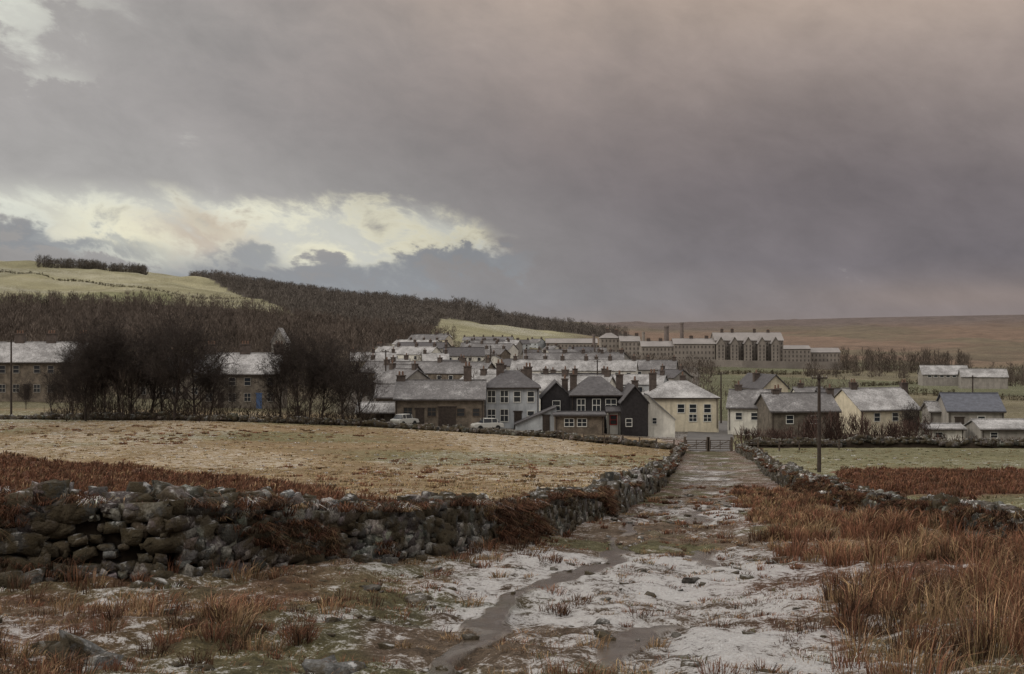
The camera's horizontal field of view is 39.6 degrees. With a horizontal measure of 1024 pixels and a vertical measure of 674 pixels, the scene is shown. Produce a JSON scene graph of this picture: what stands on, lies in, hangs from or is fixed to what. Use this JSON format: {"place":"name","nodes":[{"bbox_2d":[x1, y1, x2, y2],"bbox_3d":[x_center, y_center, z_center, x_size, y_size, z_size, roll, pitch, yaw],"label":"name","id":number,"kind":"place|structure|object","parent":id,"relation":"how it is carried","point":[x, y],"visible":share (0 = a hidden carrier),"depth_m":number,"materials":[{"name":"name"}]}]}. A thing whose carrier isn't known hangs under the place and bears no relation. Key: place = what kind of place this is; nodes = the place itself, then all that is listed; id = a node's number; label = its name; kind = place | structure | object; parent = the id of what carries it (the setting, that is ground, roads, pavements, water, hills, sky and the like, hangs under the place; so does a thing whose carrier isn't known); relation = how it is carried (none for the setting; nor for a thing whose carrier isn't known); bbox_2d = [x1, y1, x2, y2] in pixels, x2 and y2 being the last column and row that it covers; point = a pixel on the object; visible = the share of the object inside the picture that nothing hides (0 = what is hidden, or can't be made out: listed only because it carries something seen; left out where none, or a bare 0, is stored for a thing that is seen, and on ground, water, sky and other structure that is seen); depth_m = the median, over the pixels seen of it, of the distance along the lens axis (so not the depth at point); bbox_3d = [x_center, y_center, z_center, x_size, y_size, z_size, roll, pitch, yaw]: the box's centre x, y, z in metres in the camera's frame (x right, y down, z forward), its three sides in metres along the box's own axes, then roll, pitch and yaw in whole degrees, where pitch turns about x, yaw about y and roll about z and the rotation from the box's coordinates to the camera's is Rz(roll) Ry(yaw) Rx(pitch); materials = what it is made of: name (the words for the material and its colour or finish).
{"place":"outdoors","nodes":[
{"label":"outdoors","id":0,"kind":"place"},
{"bbox_2d":[0,485,662,673],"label":"tawny verge grass","id":1,"kind":"structure","parent":0,"point":[139,605],"depth_m":15.40,"materials":[{"name":"plant"}]},
{"bbox_2d":[0,260,1023,673],"bbox_3d":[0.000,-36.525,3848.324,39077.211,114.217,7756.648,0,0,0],"label":"ground","id":2,"kind":"structure","parent":0,"point":[980,340],"depth_m":22.86,"materials":[{"name":"plant"}]},
{"bbox_2d":[0,330,94,402],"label":"stone cottage row","id":3,"kind":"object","parent":2,"relation":"on","point":[29,358],"visible":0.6,"depth_m":226.00,"materials":[{"name":"stone"}]},
{"bbox_2d":[38,365,64,410],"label":"bare tree","id":4,"kind":"object","parent":2,"relation":"on","point":[54,387],"visible":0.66,"depth_m":190.28,"materials":[{"name":"brown plant"}]},
{"bbox_2d":[44,333,91,412],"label":"bare tree","id":5,"kind":"object","parent":2,"relation":"on","point":[64,353],"visible":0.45,"depth_m":175.77,"materials":[{"name":"brown plant"}]},
{"bbox_2d":[55,319,119,420],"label":"bare tree","id":6,"kind":"object","parent":2,"relation":"on","point":[91,353],"visible":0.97,"depth_m":169.97,"materials":[{"name":"brown plant"}]},
{"bbox_2d":[34,254,148,274],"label":"hilltop tree clump","id":7,"kind":"object","parent":2,"relation":"on","point":[86,264],"visible":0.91,"depth_m":1409.36,"materials":[{"name":"plant"}]},
{"bbox_2d":[44,359,163,421],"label":"scrub under trees","id":8,"kind":"object","parent":2,"relation":"on","point":[90,403],"visible":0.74,"depth_m":171.43,"materials":[{"name":"plant"}]},
{"bbox_2d":[67,308,141,414],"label":"bare tree","id":9,"kind":"object","parent":2,"relation":"on","point":[116,339],"visible":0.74,"depth_m":171.76,"materials":[{"name":"brown plant"}]},
{"bbox_2d":[91,318,148,410],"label":"bare tree","id":10,"kind":"object","parent":2,"relation":"on","point":[117,382],"visible":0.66,"depth_m":172.98,"materials":[{"name":"brown plant"}]},
{"bbox_2d":[112,309,192,412],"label":"bare tree","id":11,"kind":"object","parent":2,"relation":"on","point":[154,398],"visible":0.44,"depth_m":174.72,"materials":[{"name":"brown plant"}]},
{"bbox_2d":[122,303,237,419],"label":"bare tree","id":12,"kind":"object","parent":2,"relation":"on","point":[180,349],"visible":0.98,"depth_m":170.26,"materials":[{"name":"brown plant"}]},
{"bbox_2d":[131,389,236,422],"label":"scrub under trees","id":13,"kind":"object","parent":2,"relation":"on","point":[190,412],"visible":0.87,"depth_m":171.71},
{"bbox_2d":[11,510,357,570],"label":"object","id":14,"kind":"object","parent":2,"relation":"on","point":[87,528],"visible":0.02,"depth_m":18.34,"materials":[{"name":"stone"}]},
{"bbox_2d":[29,629,366,673],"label":"moorstone boulders","id":15,"kind":"object","parent":2,"relation":"on","point":[67,641],"visible":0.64,"depth_m":12.19,"materials":[{"name":"stone"}]},
{"bbox_2d":[151,315,244,415],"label":"bare tree","id":16,"kind":"object","parent":2,"relation":"on","point":[206,378],"visible":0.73,"depth_m":173.99,"materials":[{"name":"brown plant"}]},
{"bbox_2d":[45,402,380,420],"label":"field hedge","id":17,"kind":"object","parent":2,"relation":"on","point":[239,411],"visible":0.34,"depth_m":181.90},
{"bbox_2d":[186,335,246,414],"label":"bare tree","id":18,"kind":"object","parent":2,"relation":"on","point":[227,384],"visible":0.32,"depth_m":179.62,"materials":[{"name":"brown plant"}]},
{"bbox_2d":[0,288,459,353],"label":"woodland","id":19,"kind":"object","parent":2,"relation":"on","point":[15,315],"visible":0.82,"depth_m":739.51,"materials":[{"name":"plant"}]},
{"bbox_2d":[201,341,287,408],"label":"stone cottage row","id":20,"kind":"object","parent":2,"relation":"on","point":[248,364],"visible":0.45,"depth_m":216.00,"materials":[{"name":"stone"}]},
{"bbox_2d":[253,326,304,415],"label":"bare tree","id":21,"kind":"object","parent":2,"relation":"on","point":[269,379],"visible":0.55,"depth_m":175.80,"materials":[{"name":"brown plant"}]},
{"bbox_2d":[204,332,370,385],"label":"valley trees","id":22,"kind":"object","parent":2,"relation":"on","point":[260,344],"visible":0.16,"depth_m":449.24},
{"bbox_2d":[238,321,338,415],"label":"bare tree","id":23,"kind":"object","parent":2,"relation":"on","point":[292,362],"visible":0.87,"depth_m":173.56,"materials":[{"name":"brown plant"}]},
{"bbox_2d":[0,517,582,588],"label":"fallen wall stones","id":24,"kind":"object","parent":2,"relation":"on","point":[161,576],"visible":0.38,"depth_m":17.92,"materials":[{"name":"stone"}]},
{"bbox_2d":[0,479,613,581],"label":"stones","id":25,"kind":"object","parent":2,"relation":"on","point":[198,537],"visible":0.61,"depth_m":18.76,"materials":[{"name":"stone"}]},
{"bbox_2d":[0,484,615,512],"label":"wall top turf","id":26,"kind":"object","parent":25,"relation":"on","point":[345,507],"depth_m":20.91,"materials":[{"name":"brown plant"}]},
{"bbox_2d":[0,485,624,581],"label":"wall face turf","id":27,"kind":"object","parent":25,"relation":"on","point":[540,526],"depth_m":20.49,"materials":[{"name":"brown plant"}]},
{"bbox_2d":[244,376,388,427],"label":"scrub under trees","id":28,"kind":"object","parent":2,"relation":"on","point":[296,413],"visible":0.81,"depth_m":170.90,"materials":[{"name":"plant"}]},
{"bbox_2d":[283,330,379,419],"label":"bare tree","id":29,"kind":"object","parent":2,"relation":"on","point":[338,381],"visible":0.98,"depth_m":171.98,"materials":[{"name":"brown plant"}]},
{"bbox_2d":[298,324,368,417],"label":"bare tree","id":30,"kind":"object","parent":2,"relation":"on","point":[322,386],"visible":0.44,"depth_m":176.38,"materials":[{"name":"brown plant"}]},
{"bbox_2d":[0,420,668,501],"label":"field grass","id":31,"kind":"structure","parent":2,"relation":"on","point":[75,472],"depth_m":81.45,"materials":[{"name":"plant"}]},
{"bbox_2d":[0,588,675,673],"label":"heather tussocks","id":32,"kind":"object","parent":2,"relation":"on","point":[221,614],"visible":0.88,"depth_m":13.20,"materials":[{"name":"brown plant"}]},
{"bbox_2d":[0,411,675,449],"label":"stones","id":33,"kind":"object","parent":2,"relation":"on","point":[374,422],"visible":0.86,"depth_m":169.00,"materials":[{"name":"stone"}]},
{"bbox_2d":[8,414,670,449],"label":"stone wall","id":34,"kind":"structure","parent":2,"relation":"on","point":[479,432],"depth_m":170.14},
{"bbox_2d":[0,424,679,499],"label":"rush clumps","id":35,"kind":"object","parent":2,"relation":"on","point":[443,481],"visible":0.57,"depth_m":102.11,"materials":[{"name":"brown plant"}]},
{"bbox_2d":[328,342,390,411],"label":"bare tree","id":36,"kind":"object","parent":2,"relation":"on","point":[370,381],"visible":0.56,"depth_m":179.42,"materials":[{"name":"brown plant"}]},
{"bbox_2d":[355,402,394,421],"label":"stone shed","id":37,"kind":"structure","parent":2,"relation":"on","point":[385,407],"depth_m":184.37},
{"bbox_2d":[374,370,427,400],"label":"walls","id":38,"kind":"structure","parent":2,"relation":"on","point":[417,374],"depth_m":234.02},
{"bbox_2d":[373,368,430,383],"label":"roof","id":39,"kind":"structure","parent":38,"relation":"on","point":[390,376],"depth_m":235.15,"materials":[{"name":"stone"}]},
{"bbox_2d":[188,269,629,336],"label":"distant woodland","id":40,"kind":"object","parent":2,"relation":"on","point":[298,295],"visible":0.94,"depth_m":1337.68,"materials":[{"name":"plant"}]},
{"bbox_2d":[375,342,442,360],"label":"terraced house row","id":41,"kind":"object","parent":2,"relation":"on","point":[402,351],"visible":0.23,"depth_m":438.57,"materials":[{"name":"stone"}]},
{"bbox_2d":[360,355,495,387],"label":"terraced house row","id":42,"kind":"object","parent":2,"relation":"on","point":[452,369],"visible":0.22,"depth_m":300.70,"materials":[{"name":"stone"}]},
{"bbox_2d":[393,362,486,427],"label":"stone barn","id":43,"kind":"structure","parent":2,"relation":"on","point":[441,402],"depth_m":178.00,"materials":[{"name":"stone"}]},
{"bbox_2d":[438,406,456,426],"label":"door","id":44,"kind":"structure","parent":43,"relation":"in","point":[446,414],"depth_m":177.97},
{"bbox_2d":[443,343,484,360],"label":"terraced house row","id":45,"kind":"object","parent":2,"relation":"on","point":[456,352],"visible":0.4,"depth_m":430.50,"materials":[{"name":"stone"}]},
{"bbox_2d":[11,485,962,673],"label":"track tussocks","id":46,"kind":"object","parent":2,"relation":"on","point":[561,613],"visible":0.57,"depth_m":17.27,"materials":[{"name":"brown plant"}]},
{"bbox_2d":[0,493,973,673],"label":"track stones","id":47,"kind":"object","parent":2,"relation":"on","point":[413,598],"visible":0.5,"depth_m":16.11,"materials":[{"name":"stone"}]},
{"bbox_2d":[463,341,518,358],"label":"terraced house row","id":48,"kind":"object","parent":2,"relation":"on","point":[512,348],"visible":0.2,"depth_m":551.03,"materials":[{"name":"stone"}]},
{"bbox_2d":[484,389,538,428],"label":"walls","id":49,"kind":"structure","parent":2,"relation":"on","point":[524,406],"depth_m":182.00,"materials":[{"name":"paint"}]},
{"bbox_2d":[488,391,533,420],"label":"window panes","id":50,"kind":"object","parent":49,"relation":"in","point":[517,399],"visible":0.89,"depth_m":181.97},
{"bbox_2d":[486,370,540,387],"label":"roof","id":51,"kind":"structure","parent":49,"relation":"on","point":[512,379],"depth_m":183.36,"materials":[{"name":"stone"}]},
{"bbox_2d":[514,405,555,431],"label":"lean to outhouse","id":52,"kind":"structure","parent":2,"relation":"on","point":[543,419],"depth_m":178.00,"materials":[{"name":"paint"}]},
{"bbox_2d":[476,365,615,410],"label":"terraced house row","id":53,"kind":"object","parent":2,"relation":"on","point":[543,381],"visible":0.18,"depth_m":221.20,"materials":[{"name":"stone"}]},
{"bbox_2d":[540,382,570,410],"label":"walls","id":54,"kind":"structure","parent":2,"relation":"on","point":[556,391],"depth_m":183.00,"materials":[{"name":"black stone"}]},
{"bbox_2d":[545,338,597,348],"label":"prison block","id":55,"kind":"structure","parent":2,"relation":"on","point":[564,343],"depth_m":850.31,"materials":[{"name":"stone"}]},
{"bbox_2d":[523,348,623,358],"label":"terraced house row","id":56,"kind":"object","parent":2,"relation":"on","point":[581,355],"visible":0.19,"depth_m":428.02,"materials":[{"name":"stone"}]},
{"bbox_2d":[510,354,638,373],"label":"terraced house row","id":57,"kind":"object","parent":2,"relation":"on","point":[615,366],"visible":0.27,"depth_m":341.44,"materials":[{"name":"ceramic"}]},
{"bbox_2d":[552,411,605,434],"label":"stone extension","id":58,"kind":"object","parent":2,"relation":"on","point":[589,422],"visible":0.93,"depth_m":176.00,"materials":[{"name":"stone"}]},
{"bbox_2d":[571,397,620,432],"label":"walls","id":59,"kind":"structure","parent":2,"relation":"on","point":[588,403],"depth_m":182.00,"materials":[{"name":"black stone"}]},
{"bbox_2d":[568,376,623,396],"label":"roof","id":60,"kind":"structure","parent":59,"relation":"on","point":[594,385],"depth_m":183.38,"materials":[{"name":"stone"}]},
{"bbox_2d":[532,367,668,391],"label":"terraced house row","id":61,"kind":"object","parent":2,"relation":"on","point":[643,379],"visible":0.05,"depth_m":287.50,"materials":[{"name":"stone"}]},
{"bbox_2d":[599,328,618,351],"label":"prison block","id":62,"kind":"structure","parent":2,"relation":"on","point":[608,340],"depth_m":800.00,"materials":[{"name":"stone"}]},
{"bbox_2d":[605,406,620,433],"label":"porch","id":63,"kind":"object","parent":2,"relation":"on","point":[613,419],"depth_m":180.50,"materials":[{"name":"paint"}]},
{"bbox_2d":[618,332,640,354],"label":"prison block","id":64,"kind":"structure","parent":2,"relation":"on","point":[629,345],"depth_m":790.00,"materials":[{"name":"stone"}]},
{"bbox_2d":[620,387,647,436],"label":"walls","id":65,"kind":"structure","parent":2,"relation":"on","point":[634,405],"depth_m":178.00,"materials":[{"name":"black stone"}]},
{"bbox_2d":[594,355,678,373],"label":"terraced house row","id":66,"kind":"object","parent":2,"relation":"on","point":[646,366],"visible":0.2,"depth_m":374.74,"materials":[{"name":"stone"}]},
{"bbox_2d":[587,441,686,513],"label":"stones","id":67,"kind":"object","parent":2,"relation":"on","point":[627,494],"visible":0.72,"depth_m":47.66,"materials":[{"name":"stone"}]},
{"bbox_2d":[586,348,720,383],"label":"valley trees","id":68,"kind":"object","parent":2,"relation":"on","point":[705,370],"visible":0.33,"depth_m":534.82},
{"bbox_2d":[639,337,673,357],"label":"prison block","id":69,"kind":"structure","parent":2,"relation":"on","point":[660,347],"depth_m":770.00,"materials":[{"name":"stone"}]},
{"bbox_2d":[644,393,675,437],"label":"white lean to","id":70,"kind":"object","parent":2,"relation":"on","point":[661,421],"visible":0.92,"depth_m":179.00,"materials":[{"name":"paint"}]},
{"bbox_2d":[654,399,717,431],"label":"walls","id":71,"kind":"structure","parent":2,"relation":"on","point":[683,423],"depth_m":196.00,"materials":[{"name":"paint"}]},
{"bbox_2d":[642,381,720,398],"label":"roof","id":72,"kind":"structure","parent":71,"relation":"on","point":[677,389],"depth_m":197.60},
{"bbox_2d":[671,335,715,358],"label":"prison block","id":73,"kind":"structure","parent":2,"relation":"on","point":[701,348],"depth_m":768.00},
{"bbox_2d":[629,355,844,369],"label":"prison perimeter wall","id":74,"kind":"structure","parent":2,"relation":"on","point":[763,364],"depth_m":724.62,"materials":[{"name":"stone"}]},
{"bbox_2d":[710,328,783,360],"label":"prison cell block","id":75,"kind":"structure","parent":2,"relation":"on","point":[754,335],"depth_m":771.86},
{"bbox_2d":[638,370,861,410],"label":"garden trees","id":76,"kind":"object","parent":2,"relation":"on","point":[792,379],"visible":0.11,"depth_m":340.69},
{"bbox_2d":[726,381,781,434],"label":"white gable cottage","id":77,"kind":"structure","parent":2,"relation":"on","point":[741,407],"depth_m":190.61,"materials":[{"name":"paint"}]},
{"bbox_2d":[742,376,787,391],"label":"walls","id":78,"kind":"structure","parent":2,"relation":"on","point":[775,380],"depth_m":215.03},
{"bbox_2d":[734,373,789,388],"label":"roof","id":79,"kind":"structure","parent":78,"relation":"on","point":[762,381],"depth_m":218.16,"materials":[{"name":"stone"}]},
{"bbox_2d":[735,443,802,487],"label":"stones","id":80,"kind":"object","parent":2,"relation":"on","point":[778,477],"visible":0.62,"depth_m":85.44,"materials":[{"name":"stone"}]},
{"bbox_2d":[783,345,810,361],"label":"prison block","id":81,"kind":"structure","parent":2,"relation":"on","point":[801,353],"depth_m":800.00,"materials":[{"name":"stone"}]},
{"bbox_2d":[754,384,841,438],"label":"dark cottage","id":82,"kind":"structure","parent":2,"relation":"on","point":[777,410],"depth_m":185.19,"materials":[{"name":"stone"}]},
{"bbox_2d":[812,374,826,471],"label":"telegraph pole","id":83,"kind":"object","parent":2,"relation":"on","point":[819,377],"visible":0.93,"depth_m":99.90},
{"bbox_2d":[811,348,840,361],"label":"prison block","id":84,"kind":"structure","parent":2,"relation":"on","point":[824,354],"depth_m":805.00,"materials":[{"name":"stone"}]},
{"bbox_2d":[733,410,938,443],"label":"field hedge","id":85,"kind":"object","parent":2,"relation":"on","point":[893,429],"visible":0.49,"depth_m":166.04,"materials":[{"name":"plant"}]},
{"bbox_2d":[803,359,909,378],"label":"prison road trees","id":86,"kind":"object","parent":2,"relation":"on","point":[858,372],"visible":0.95,"depth_m":598.19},
{"bbox_2d":[834,391,916,434],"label":"walls","id":87,"kind":"structure","parent":2,"relation":"on","point":[846,404],"depth_m":200.06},
{"bbox_2d":[834,387,919,410],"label":"roof","id":88,"kind":"structure","parent":87,"relation":"on","point":[877,398],"depth_m":201.98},
{"bbox_2d":[728,483,1023,673],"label":"russet moor grass","id":89,"kind":"structure","parent":2,"relation":"on","point":[1001,591],"depth_m":16.64,"materials":[{"name":"plant"}]},
{"bbox_2d":[736,446,1023,519],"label":"wall top turf","id":90,"kind":"object","parent":2,"relation":"on","point":[959,506],"depth_m":35.89,"materials":[{"name":"brown plant"}]},
{"bbox_2d":[742,434,1023,447],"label":"stones","id":91,"kind":"object","parent":2,"relation":"on","point":[859,439],"visible":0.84,"depth_m":161.54,"materials":[{"name":"stone"}]},
{"bbox_2d":[748,439,1023,447],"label":"stone wall","id":92,"kind":"structure","parent":2,"relation":"on","point":[897,445],"depth_m":161.79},
{"bbox_2d":[763,448,1023,509],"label":"field grass","id":93,"kind":"structure","parent":2,"relation":"on","point":[962,479],"depth_m":73.49,"materials":[{"name":"plant"}]},
{"bbox_2d":[784,475,1023,546],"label":"wall face turf","id":94,"kind":"object","parent":2,"relation":"on","point":[923,504],"depth_m":30.66,"materials":[{"name":"brown plant"}]},
{"bbox_2d":[838,346,972,372],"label":"prison road trees","id":95,"kind":"object","parent":2,"relation":"on","point":[887,365],"visible":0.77,"depth_m":719.47,"materials":[{"name":"plant"}]},
{"bbox_2d":[790,470,1023,545],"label":"stones","id":96,"kind":"object","parent":2,"relation":"on","point":[941,496],"visible":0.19,"depth_m":29.30,"materials":[{"name":"stone"}]},
{"bbox_2d":[895,395,932,435],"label":"bare tree","id":97,"kind":"object","parent":2,"relation":"on","point":[912,415],"visible":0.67,"depth_m":171.46,"materials":[{"name":"brown plant"}]},
{"bbox_2d":[919,401,941,422],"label":"garden shed","id":98,"kind":"structure","parent":2,"relation":"on","point":[935,408],"depth_m":195.35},
{"bbox_2d":[918,369,957,385],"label":"walls","id":99,"kind":"structure","parent":2,"relation":"on","point":[924,380],"depth_m":400.31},
{"bbox_2d":[917,365,967,374],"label":"roof","id":100,"kind":"structure","parent":99,"relation":"on","point":[939,369],"depth_m":402.24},
{"bbox_2d":[916,423,966,440],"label":"white shed","id":101,"kind":"structure","parent":2,"relation":"on","point":[949,430],"depth_m":172.00,"materials":[{"name":"paint"}]},
{"bbox_2d":[936,392,1006,437],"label":"dark barn","id":102,"kind":"structure","parent":2,"relation":"on","point":[962,408],"depth_m":191.35,"materials":[{"name":"grey stone"}]},
{"bbox_2d":[957,368,1008,388],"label":"long hen house","id":103,"kind":"structure","parent":2,"relation":"on","point":[986,378],"depth_m":390.64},
{"bbox_2d":[963,418,1023,441],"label":"byre","id":104,"kind":"structure","parent":2,"relation":"on","point":[1006,428],"depth_m":170.77,"materials":[{"name":"paint"}]},
{"bbox_2d":[990,362,1023,386],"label":"hedgerow trees","id":105,"kind":"object","parent":2,"relation":"on","point":[1012,378],"visible":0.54,"depth_m":548.55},
{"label":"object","id":106,"kind":"object","parent":2,"relation":"on","visible":0},
{"bbox_2d":[609,443,690,493],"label":"wall top turf","id":107,"kind":"object","parent":106,"relation":"on","point":[637,484],"depth_m":61.76,"materials":[{"name":"brown plant"}]},
{"bbox_2d":[0,0,1023,322],"label":"sky","id":108,"kind":"structure","parent":0,"point":[599,161],"materials":[{"name":"grey"}]},
{"bbox_2d":[687,421,733,450],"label":"village road","id":109,"kind":"structure","parent":0,"point":[722,433],"depth_m":182.25,"materials":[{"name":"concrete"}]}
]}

